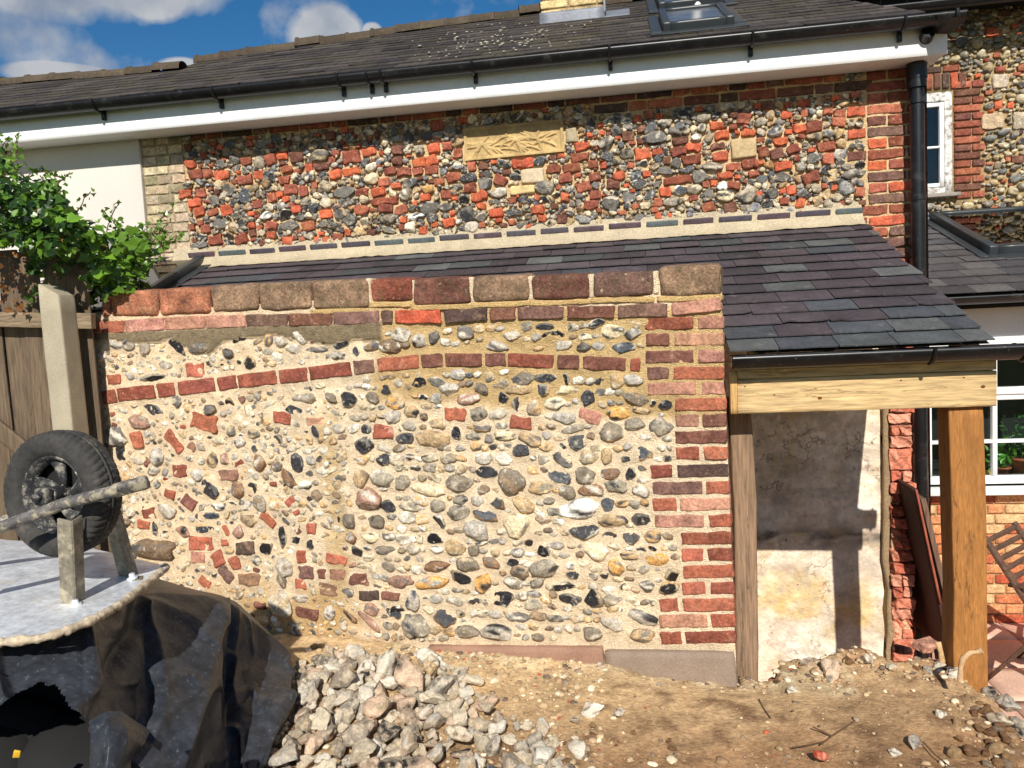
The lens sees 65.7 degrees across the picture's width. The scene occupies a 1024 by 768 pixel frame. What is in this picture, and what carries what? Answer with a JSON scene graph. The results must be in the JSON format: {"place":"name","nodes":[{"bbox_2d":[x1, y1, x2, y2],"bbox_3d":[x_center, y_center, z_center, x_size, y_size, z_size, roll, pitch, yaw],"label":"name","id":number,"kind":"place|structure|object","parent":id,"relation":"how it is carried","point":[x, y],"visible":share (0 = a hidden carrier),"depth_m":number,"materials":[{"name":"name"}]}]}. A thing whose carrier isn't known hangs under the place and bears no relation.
{"place":"outdoors","nodes":[
{"label":"outdoors","id":0,"kind":"place"},
{"bbox_2d":[0,0,540,77],"label":"sky","id":1,"kind":"structure","parent":0,"point":[37,37],"materials":[{"name":"blue"}]},
{"bbox_2d":[271,633,1023,767],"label":"ground","id":2,"kind":"structure","parent":0,"point":[897,727],"depth_m":3.30,"materials":[{"name":"soil"}]},
{"bbox_2d":[0,248,111,552],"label":"wooden fence","id":3,"kind":"object","parent":2,"relation":"on","point":[25,411],"visible":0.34,"depth_m":4.54,"materials":[{"name":"wood"}]},
{"bbox_2d":[0,132,184,314],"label":"ivy","id":4,"kind":"object","parent":3,"relation":"attached to","point":[40,218],"visible":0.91,"depth_m":4.39,"materials":[{"name":"green plant"}]},
{"bbox_2d":[38,284,100,549],"bbox_3d":[-2.419,0.548,4.407,0.146,2.198,0.132,-2,4,9],"label":"concrete fence post","id":5,"kind":"object","parent":2,"relation":"on","point":[61,342],"visible":0.41,"depth_m":4.31,"materials":[{"name":"concrete"}]},
{"bbox_2d":[0,681,146,767],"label":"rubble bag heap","id":6,"kind":"object","parent":2,"relation":"on","point":[42,725],"visible":0.48,"depth_m":2.40,"materials":[{"name":"plastic"}]},
{"bbox_2d":[0,579,296,767],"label":"black plastic sheet","id":7,"kind":"object","parent":2,"relation":"on","point":[173,675],"visible":0.93,"depth_m":2.80,"materials":[{"name":"plastic"}]},
{"bbox_2d":[0,430,169,647],"bbox_3d":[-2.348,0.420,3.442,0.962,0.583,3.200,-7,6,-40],"label":"wheelbarrow","id":8,"kind":"object","parent":7,"relation":"on","point":[64,491],"visible":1,"depth_m":2.56,"materials":[{"name":"metal"}]},
{"bbox_2d":[283,734,301,760],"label":"loose flint","id":9,"kind":"object","parent":2,"relation":"on","point":[292,742],"visible":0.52,"depth_m":3.13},
{"bbox_2d":[288,707,312,723],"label":"loose flint","id":10,"kind":"object","parent":2,"relation":"on","point":[294,718],"visible":0.56,"depth_m":3.38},
{"bbox_2d":[295,712,312,732],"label":"loose flint","id":11,"kind":"object","parent":2,"relation":"on","point":[303,722],"visible":0.62,"depth_m":3.31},
{"bbox_2d":[296,754,316,767],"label":"loose flint","id":12,"kind":"object","parent":2,"relation":"on","point":[305,761],"visible":0.99,"depth_m":3.03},
{"bbox_2d":[297,676,319,705],"bbox_3d":[-0.904,1.373,3.549,0.101,0.102,0.155,-4,5,-19],"label":"loose flint","id":13,"kind":"object","parent":2,"relation":"on","point":[308,692],"visible":1,"depth_m":3.52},
{"bbox_2d":[304,731,323,754],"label":"loose flint","id":14,"kind":"object","parent":2,"relation":"on","point":[314,742],"visible":0.95,"depth_m":3.15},
{"bbox_2d":[320,694,336,710],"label":"loose flint","id":15,"kind":"object","parent":2,"relation":"on","point":[327,702],"visible":0.67,"depth_m":3.48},
{"bbox_2d":[330,737,345,758],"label":"loose flint","id":16,"kind":"object","parent":2,"relation":"on","point":[338,748],"visible":0.93,"depth_m":3.09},
{"bbox_2d":[335,722,350,735],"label":"loose flint","id":17,"kind":"object","parent":2,"relation":"on","point":[342,728],"visible":0.87,"depth_m":3.25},
{"bbox_2d":[331,707,355,723],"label":"loose flint","id":18,"kind":"object","parent":2,"relation":"on","point":[347,715],"visible":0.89,"depth_m":3.33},
{"bbox_2d":[333,689,354,705],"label":"loose flint","id":19,"kind":"object","parent":2,"relation":"on","point":[344,696],"visible":0.84,"depth_m":3.51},
{"bbox_2d":[336,754,355,767],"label":"loose flint","id":20,"kind":"object","parent":2,"relation":"on","point":[345,762],"visible":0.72,"depth_m":2.99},
{"bbox_2d":[350,737,376,763],"bbox_3d":[-0.566,1.392,3.019,0.116,0.067,0.079,-23,9,17],"label":"loose flint","id":21,"kind":"object","parent":20,"relation":"on","point":[363,748],"visible":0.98,"depth_m":3.00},
{"bbox_2d":[339,695,359,714],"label":"loose flint","id":22,"kind":"object","parent":2,"relation":"on","point":[353,701],"visible":0.52,"depth_m":3.41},
{"bbox_2d":[356,702,364,720],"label":"loose flint","id":23,"kind":"object","parent":2,"relation":"on","point":[359,716],"visible":0.24,"depth_m":3.35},
{"bbox_2d":[362,694,390,718],"bbox_3d":[-0.575,1.360,3.330,0.136,0.077,0.164,-28,7,2],"label":"loose flint","id":24,"kind":"object","parent":23,"relation":"on","point":[375,706],"visible":0.97,"depth_m":3.30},
{"bbox_2d":[356,656,368,668],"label":"loose flint","id":25,"kind":"object","parent":2,"relation":"on","point":[360,659],"visible":0.45,"depth_m":3.88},
{"bbox_2d":[344,644,369,659],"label":"loose flint","id":26,"kind":"object","parent":25,"relation":"on","point":[354,652],"visible":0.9,"depth_m":3.89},
{"bbox_2d":[356,659,374,680],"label":"loose flint","id":27,"kind":"object","parent":2,"relation":"on","point":[365,664],"visible":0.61,"depth_m":3.81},
{"bbox_2d":[358,756,379,767],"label":"loose flint","id":28,"kind":"object","parent":2,"relation":"on","point":[372,762],"visible":0.76,"depth_m":2.96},
{"bbox_2d":[370,737,385,757],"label":"loose flint","id":29,"kind":"object","parent":2,"relation":"on","point":[379,751],"visible":0.69,"depth_m":3.08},
{"bbox_2d":[372,732,387,743],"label":"loose flint","id":30,"kind":"object","parent":2,"relation":"on","point":[374,735],"visible":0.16,"depth_m":3.18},
{"bbox_2d":[377,719,400,742],"bbox_3d":[-0.494,1.378,3.170,0.099,0.044,0.102,-16,13,-20],"label":"loose flint","id":31,"kind":"object","parent":30,"relation":"on","point":[387,731],"visible":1,"depth_m":3.15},
{"bbox_2d":[378,709,400,722],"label":"loose flint","id":32,"kind":"object","parent":2,"relation":"on","point":[391,716],"visible":0.68,"depth_m":3.33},
{"bbox_2d":[379,747,409,760],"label":"loose flint","id":33,"kind":"object","parent":2,"relation":"on","point":[393,752],"visible":0.51,"depth_m":3.01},
{"bbox_2d":[399,733,417,755],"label":"loose flint","id":34,"kind":"object","parent":33,"relation":"on","point":[408,745],"visible":0.98,"depth_m":3.03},
{"bbox_2d":[396,697,416,710],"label":"loose flint","id":35,"kind":"object","parent":2,"relation":"on","point":[408,702],"visible":0.69,"depth_m":3.39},
{"bbox_2d":[398,707,418,725],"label":"loose flint","id":36,"kind":"object","parent":2,"relation":"on","point":[406,715],"visible":0.7,"depth_m":3.30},
{"bbox_2d":[400,724,419,736],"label":"loose flint","id":37,"kind":"object","parent":2,"relation":"on","point":[407,729],"visible":0.62,"depth_m":3.19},
{"bbox_2d":[93,263,738,686],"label":"garden wall","id":38,"kind":"structure","parent":2,"relation":"on","point":[531,465],"depth_m":4.01,"materials":[{"name":"stone"}]},
{"bbox_2d":[407,754,436,767],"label":"loose flint","id":39,"kind":"object","parent":2,"relation":"on","point":[420,761],"visible":1,"depth_m":2.81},
{"bbox_2d":[422,660,436,674],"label":"loose flint","id":40,"kind":"object","parent":2,"relation":"on","point":[429,667],"visible":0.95,"depth_m":3.73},
{"bbox_2d":[423,712,446,729],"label":"loose flint","id":41,"kind":"object","parent":2,"relation":"on","point":[435,720],"visible":0.98,"depth_m":3.24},
{"bbox_2d":[426,743,443,764],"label":"loose flint","id":42,"kind":"object","parent":2,"relation":"on","point":[434,755],"visible":0.71,"depth_m":2.98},
{"bbox_2d":[433,697,463,719],"bbox_3d":[-0.264,1.389,3.380,0.130,0.087,0.091,4,-31,-38],"label":"loose flint","id":43,"kind":"object","parent":2,"relation":"on","point":[445,708],"visible":0.69,"depth_m":3.37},
{"bbox_2d":[446,716,452,724],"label":"loose flint","id":44,"kind":"object","parent":2,"relation":"on","point":[449,720],"visible":0.31,"depth_m":3.25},
{"bbox_2d":[452,709,467,725],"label":"loose flint","id":45,"kind":"object","parent":44,"relation":"on","point":[459,717],"visible":0.94,"depth_m":3.21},
{"bbox_2d":[445,724,472,741],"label":"loose flint","id":46,"kind":"object","parent":2,"relation":"on","point":[459,733],"visible":1,"depth_m":3.09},
{"bbox_2d":[450,748,473,757],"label":"loose flint","id":47,"kind":"object","parent":2,"relation":"on","point":[467,752],"visible":0.82,"depth_m":3.00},
{"bbox_2d":[457,685,474,697],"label":"loose flint","id":48,"kind":"object","parent":2,"relation":"on","point":[467,690],"visible":0.9,"depth_m":3.57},
{"bbox_2d":[459,673,484,685],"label":"loose flint","id":49,"kind":"object","parent":2,"relation":"on","point":[477,680],"visible":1,"depth_m":3.65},
{"bbox_2d":[467,717,490,732],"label":"loose flint","id":50,"kind":"object","parent":2,"relation":"on","point":[480,724],"visible":0.76,"depth_m":3.23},
{"bbox_2d":[473,730,489,751],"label":"loose flint","id":51,"kind":"object","parent":2,"relation":"on","point":[481,739],"visible":0.91,"depth_m":3.10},
{"bbox_2d":[0,0,967,681],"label":"brick flint house","id":52,"kind":"structure","parent":2,"relation":"on","point":[548,122],"depth_m":5.29,"materials":[{"name":"stone"}]},
{"bbox_2d":[0,223,1023,692],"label":"lean to porch","id":53,"kind":"object","parent":52,"relation":"attached to","point":[830,297],"visible":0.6,"depth_m":3.72,"materials":[{"name":"stone"}]},
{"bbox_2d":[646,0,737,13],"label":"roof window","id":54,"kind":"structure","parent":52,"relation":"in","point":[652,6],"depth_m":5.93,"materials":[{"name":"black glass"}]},
{"bbox_2d":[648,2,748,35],"bbox_3d":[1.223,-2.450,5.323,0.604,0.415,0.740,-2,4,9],"label":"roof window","id":55,"kind":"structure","parent":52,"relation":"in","point":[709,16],"depth_m":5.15,"materials":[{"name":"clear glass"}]},
{"bbox_2d":[485,735,500,756],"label":"loose flint","id":56,"kind":"object","parent":2,"relation":"on","point":[492,747],"visible":0.99,"depth_m":3.04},
{"bbox_2d":[487,719,506,735],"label":"loose flint","id":57,"kind":"object","parent":2,"relation":"on","point":[498,727],"visible":0.82,"depth_m":3.20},
{"bbox_2d":[500,733,517,745],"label":"loose flint","id":58,"kind":"object","parent":2,"relation":"on","point":[510,739],"visible":0.96,"depth_m":3.14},
{"bbox_2d":[501,752,524,767],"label":"loose flint","id":59,"kind":"object","parent":2,"relation":"on","point":[511,760],"visible":0.84,"depth_m":2.93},
{"bbox_2d":[514,739,528,752],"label":"loose flint","id":60,"kind":"object","parent":2,"relation":"on","point":[520,745],"visible":0.55,"depth_m":3.03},
{"bbox_2d":[527,730,542,746],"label":"loose flint","id":61,"kind":"object","parent":2,"relation":"on","point":[535,737],"visible":0.64,"depth_m":3.12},
{"bbox_2d":[532,760,551,767],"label":"loose flint","id":62,"kind":"object","parent":2,"relation":"on","point":[549,764],"visible":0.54,"depth_m":2.92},
{"bbox_2d":[531,740,556,766],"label":"loose flint","id":63,"kind":"object","parent":62,"relation":"on","point":[542,753],"visible":1,"depth_m":2.92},
{"bbox_2d":[535,717,549,735],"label":"loose flint","id":64,"kind":"object","parent":2,"relation":"on","point":[542,725],"visible":0.9,"depth_m":3.23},
{"bbox_2d":[542,735,560,747],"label":"loose flint","id":65,"kind":"object","parent":2,"relation":"on","point":[553,740],"visible":0.6,"depth_m":3.10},
{"bbox_2d":[567,738,586,759],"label":"loose flint","id":66,"kind":"object","parent":2,"relation":"on","point":[577,748],"visible":0.98,"depth_m":3.04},
{"bbox_2d":[580,702,603,717],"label":"loose flint","id":67,"kind":"object","parent":2,"relation":"on","point":[591,710],"visible":1,"depth_m":3.35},
{"bbox_2d":[273,643,1023,767],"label":"loose grit","id":68,"kind":"object","parent":2,"relation":"on","point":[553,725],"visible":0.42,"depth_m":3.53,"materials":[{"name":"gravel"}]},
{"bbox_2d":[276,762,289,767],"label":"loose flint","id":69,"kind":"object","parent":68,"relation":"on","point":[284,765],"visible":0.14,"depth_m":3.05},
{"bbox_2d":[268,745,297,766],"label":"loose flint","id":70,"kind":"object","parent":69,"relation":"on","point":[284,754],"visible":1,"depth_m":3.00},
{"bbox_2d":[311,706,331,730],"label":"loose flint","id":71,"kind":"object","parent":68,"relation":"on","point":[322,719],"visible":0.95,"depth_m":3.25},
{"bbox_2d":[320,722,336,742],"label":"loose flint","id":72,"kind":"object","parent":71,"relation":"on","point":[328,733],"visible":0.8,"depth_m":3.21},
{"bbox_2d":[314,654,329,668],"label":"loose flint","id":73,"kind":"object","parent":68,"relation":"on","point":[321,661],"visible":0.84,"depth_m":3.95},
{"bbox_2d":[323,663,341,674],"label":"loose flint","id":74,"kind":"object","parent":68,"relation":"on","point":[332,667],"visible":0.78,"depth_m":3.82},
{"bbox_2d":[373,672,398,689],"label":"loose flint","id":75,"kind":"object","parent":68,"relation":"on","point":[388,681],"visible":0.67,"depth_m":3.63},
{"bbox_2d":[376,648,394,675],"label":"loose flint","id":76,"kind":"object","parent":75,"relation":"on","point":[385,662],"visible":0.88,"depth_m":3.71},
{"bbox_2d":[394,657,423,690],"bbox_3d":[-0.464,1.336,3.604,0.169,0.125,0.123,24,-39,2],"label":"loose flint","id":77,"kind":"object","parent":68,"relation":"on","point":[407,673],"visible":0.91,"depth_m":3.57,"materials":[{"name":"stone"}]},
{"bbox_2d":[415,707,433,720],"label":"loose flint","id":78,"kind":"object","parent":68,"relation":"on","point":[423,713],"visible":0.74,"depth_m":3.33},
{"bbox_2d":[414,647,441,661],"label":"loose flint","id":79,"kind":"object","parent":68,"relation":"on","point":[423,653],"visible":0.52,"depth_m":3.95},
{"bbox_2d":[515,749,532,765],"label":"loose flint","id":80,"kind":"object","parent":68,"relation":"on","point":[524,756],"visible":0.69,"depth_m":2.98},
{"bbox_2d":[821,658,840,682],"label":"loose flint","id":81,"kind":"object","parent":2,"relation":"on","point":[831,668],"visible":1,"depth_m":3.57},
{"bbox_2d":[892,644,912,654],"bbox_3d":[2.041,1.390,4.145,0.094,0.058,0.071,1,6,44],"label":"broken brick","id":82,"kind":"object","parent":2,"relation":"on","point":[901,649],"visible":1,"depth_m":4.12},
{"bbox_2d":[908,734,920,749],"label":"loose flint","id":83,"kind":"object","parent":2,"relation":"on","point":[914,741],"visible":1,"depth_m":3.00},
{"bbox_2d":[895,479,941,642],"bbox_3d":[2.450,1.080,4.801,0.213,1.028,0.616,-2,4,9],"label":"leaning board","id":84,"kind":"object","parent":2,"relation":"on","point":[927,613],"visible":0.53,"depth_m":4.67,"materials":[{"name":"wood"}]},
{"bbox_2d":[912,636,937,653],"bbox_3d":[2.258,1.424,4.325,0.127,0.066,0.092,-4,5,-17],"label":"broken brick","id":85,"kind":"object","parent":2,"relation":"on","point":[925,645],"visible":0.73,"depth_m":4.30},
{"bbox_2d":[919,495,942,599],"bbox_3d":[2.609,1.144,4.922,0.226,0.952,0.302,-2,4,9],"label":"leaning board","id":86,"kind":"object","parent":2,"relation":"on","point":[932,542],"visible":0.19,"depth_m":4.77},
{"bbox_2d":[851,0,1023,212],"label":"house","id":87,"kind":"structure","parent":2,"relation":"on","point":[975,118],"depth_m":7.25,"materials":[{"name":"stone"}]},
{"bbox_2d":[927,91,951,193],"bbox_3d":[3.826,-2.219,7.501,0.700,1.200,0.290,-2,4,9],"label":"casement window","id":88,"kind":"structure","parent":87,"relation":"in","point":[939,105],"depth_m":7.35,"materials":[{"name":"white paint"}]},
{"bbox_2d":[946,744,961,758],"bbox_3d":[1.639,1.367,2.942,0.034,0.057,0.058,28,16,-28],"label":"earth clod","id":89,"kind":"object","parent":2,"relation":"on","point":[953,752],"visible":1,"depth_m":2.93,"materials":[{"name":"soil"}]},
{"bbox_2d":[957,647,983,681],"bbox_3d":[1.898,1.160,3.287,0.104,0.149,0.030,-2,5,14],"label":"pipe","id":90,"kind":"object","parent":2,"relation":"on","point":[964,657],"visible":1,"depth_m":3.28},
{"bbox_2d":[962,744,979,756],"bbox_3d":[1.706,1.365,2.950,0.066,0.040,0.061,15,-1,4],"label":"earth clod","id":91,"kind":"object","parent":2,"relation":"on","point":[969,750],"visible":1,"depth_m":2.94,"materials":[{"name":"soil"}]},
{"bbox_2d":[980,686,999,699],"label":"loose flint","id":92,"kind":"object","parent":2,"relation":"on","point":[991,692],"visible":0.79,"depth_m":3.36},
{"bbox_2d":[985,741,1003,754],"bbox_3d":[1.801,1.361,2.959,0.068,0.041,0.059,-30,17,45],"label":"earth clod","id":93,"kind":"object","parent":2,"relation":"on","point":[994,747],"visible":0.89,"depth_m":2.95,"materials":[{"name":"soil"}]},
{"bbox_2d":[986,712,1014,725],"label":"loose flint","id":94,"kind":"object","parent":2,"relation":"on","point":[999,717],"visible":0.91,"depth_m":3.11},
{"bbox_2d":[995,693,1021,711],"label":"loose flint","id":95,"kind":"object","parent":2,"relation":"on","point":[1006,702],"visible":0.94,"depth_m":4.06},
{"bbox_2d":[1008,716,1023,739],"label":"loose flint","id":96,"kind":"object","parent":2,"relation":"on","point":[1018,725],"visible":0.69,"depth_m":3.08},
{"bbox_2d":[914,622,1023,741],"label":"paving","id":97,"kind":"structure","parent":0,"point":[1005,641],"depth_m":5.19,"materials":[{"name":"stone"}]},
{"bbox_2d":[928,206,1023,622],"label":"extension","id":98,"kind":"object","parent":97,"relation":"on","point":[976,264],"visible":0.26,"depth_m":5.78,"materials":[{"name":"brick"}]},
{"bbox_2d":[928,206,1023,258],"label":"roof window","id":99,"kind":"structure","parent":98,"relation":"in","point":[997,232],"depth_m":6.65,"materials":[{"name":"grey glass"}]},
{"bbox_2d":[930,360,1023,495],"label":"white window","id":100,"kind":"structure","parent":98,"relation":"in","point":[1014,392],"depth_m":5.70,"materials":[{"name":"paint"}]},
{"bbox_2d":[985,436,1023,474],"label":"potted plant","id":101,"kind":"object","parent":98,"relation":"in","point":[1002,458],"visible":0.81,"depth_m":5.83,"materials":[{"name":"green plant"}]},
{"bbox_2d":[997,409,1023,474],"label":"potted plant","id":102,"kind":"object","parent":98,"relation":"in","point":[1017,465],"visible":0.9,"depth_m":5.83,"materials":[{"name":"green plant"}]},
{"bbox_2d":[987,521,1023,680],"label":"folding chair","id":103,"kind":"object","parent":97,"relation":"on","point":[1005,568],"visible":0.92,"depth_m":4.87,"materials":[{"name":"wood"}]},
{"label":"loose flint","id":104,"kind":"object","parent":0,"visible":0},
{"bbox_2d":[426,676,453,694],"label":"loose flint","id":105,"kind":"object","parent":104,"relation":"on","point":[441,685],"visible":0.78,"depth_m":3.50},
{"bbox_2d":[446,679,458,698],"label":"loose flint","id":106,"kind":"object","parent":104,"relation":"on","point":[452,692],"visible":0.62,"depth_m":3.58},
{"label":"loose flint","id":107,"kind":"object","parent":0,"visible":0},
{"bbox_2d":[457,755,475,767],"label":"loose flint","id":108,"kind":"object","parent":107,"relation":"on","point":[470,762],"visible":1,"depth_m":2.84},
{"label":"loose flint","id":109,"kind":"object","parent":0,"visible":0},
{"bbox_2d":[358,685,374,704],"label":"loose flint","id":110,"kind":"object","parent":109,"relation":"on","point":[365,692],"visible":0.83,"depth_m":3.45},
{"label":"loose flint","id":111,"kind":"object","parent":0,"visible":0},
{"bbox_2d":[418,690,445,703],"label":"loose flint","id":112,"kind":"object","parent":111,"relation":"on","point":[430,696],"visible":0.99,"depth_m":3.42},
{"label":"loose flint","id":113,"kind":"object","parent":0,"visible":0},
{"bbox_2d":[377,756,406,767],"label":"loose flint","id":114,"kind":"object","parent":113,"relation":"on","point":[394,762],"visible":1,"depth_m":2.84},
{"label":"loose flint","id":115,"kind":"object","parent":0,"visible":0},
{"bbox_2d":[312,757,336,767],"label":"loose flint","id":116,"kind":"object","parent":115,"relation":"on","point":[329,763],"visible":1,"depth_m":2.92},
{"label":"loose flint","id":117,"kind":"object","parent":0,"visible":0},
{"bbox_2d":[329,665,356,688],"bbox_3d":[-0.775,1.356,3.636,0.073,0.137,0.104,39,4,-32],"label":"loose flint","id":118,"kind":"object","parent":117,"relation":"on","point":[343,676],"visible":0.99,"depth_m":3.61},
{"label":"loose flint","id":119,"kind":"object","parent":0,"visible":0},
{"bbox_2d":[306,671,329,683],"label":"loose flint","id":120,"kind":"object","parent":119,"relation":"on","point":[324,676],"visible":0.81,"depth_m":3.67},
{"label":"loose flint","id":121,"kind":"object","parent":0,"visible":0},
{"bbox_2d":[342,720,375,746],"bbox_3d":[-0.601,1.378,3.132,0.139,0.094,0.115,-27,-11,-14],"label":"loose flint","id":122,"kind":"object","parent":121,"relation":"on","point":[355,732],"visible":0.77,"depth_m":3.08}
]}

